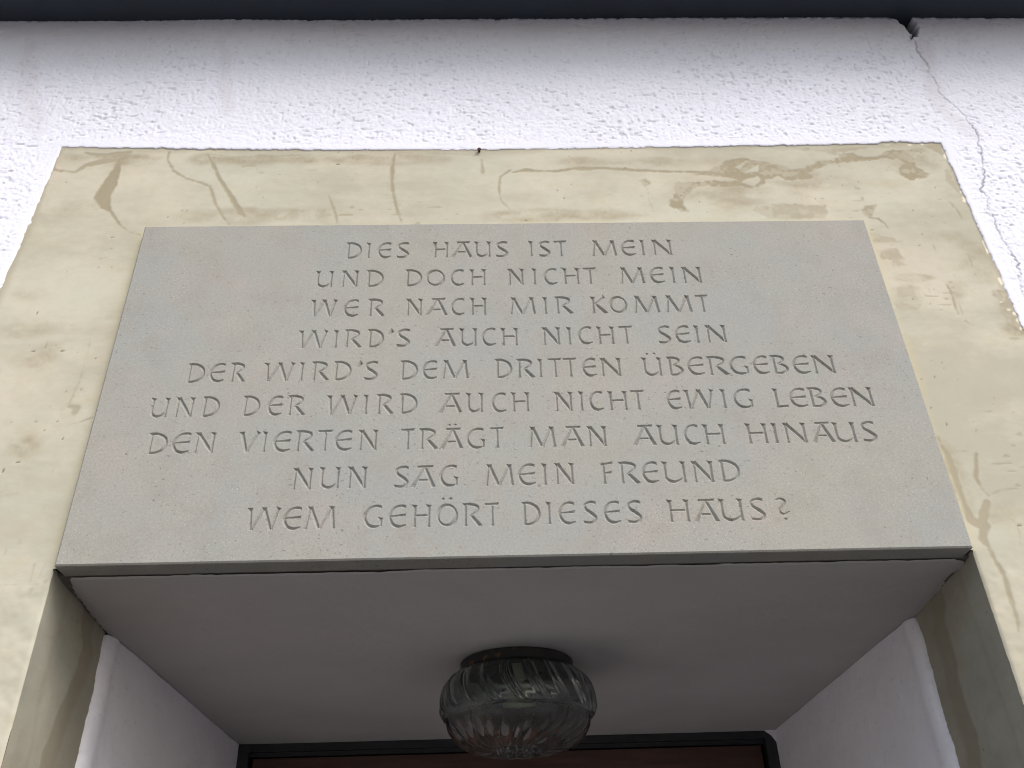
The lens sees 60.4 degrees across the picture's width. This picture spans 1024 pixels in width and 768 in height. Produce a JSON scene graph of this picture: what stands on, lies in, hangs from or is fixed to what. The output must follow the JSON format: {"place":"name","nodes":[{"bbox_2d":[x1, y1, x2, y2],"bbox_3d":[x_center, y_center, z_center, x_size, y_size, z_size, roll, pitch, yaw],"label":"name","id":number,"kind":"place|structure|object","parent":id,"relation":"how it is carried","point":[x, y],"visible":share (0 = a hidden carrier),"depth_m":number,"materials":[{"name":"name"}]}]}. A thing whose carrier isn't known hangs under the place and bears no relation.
{"place":"outdoors","nodes":[
{"label":"outdoors","id":0,"kind":"place"},
{"bbox_2d":[0,0,1023,767],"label":"house","id":1,"kind":"structure","parent":0,"point":[896,126],"depth_m":1.62,"materials":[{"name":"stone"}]},
{"bbox_2d":[236,731,780,767],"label":"door","id":2,"kind":"structure","parent":1,"relation":"in","point":[736,749],"depth_m":2.17,"materials":[{"name":"brown wood"}]},
{"bbox_2d":[54,220,972,575],"bbox_3d":[0.003,-0.013,1.378,1.250,0.613,0.037,-1,-33,-2],"label":"stone plaque","id":3,"kind":"object","parent":1,"relation":"attached to","point":[330,398],"visible":1,"depth_m":1.33,"materials":[{"name":"grey stone"}]},
{"bbox_2d":[439,646,596,759],"bbox_3d":[0.011,0.580,1.573,0.283,0.163,0.283,-1,-33,-2],"label":"ceiling lamp","id":4,"kind":"object","parent":1,"relation":"attached to","point":[518,702],"visible":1,"depth_m":1.48,"materials":[{"name":"clear glass"}]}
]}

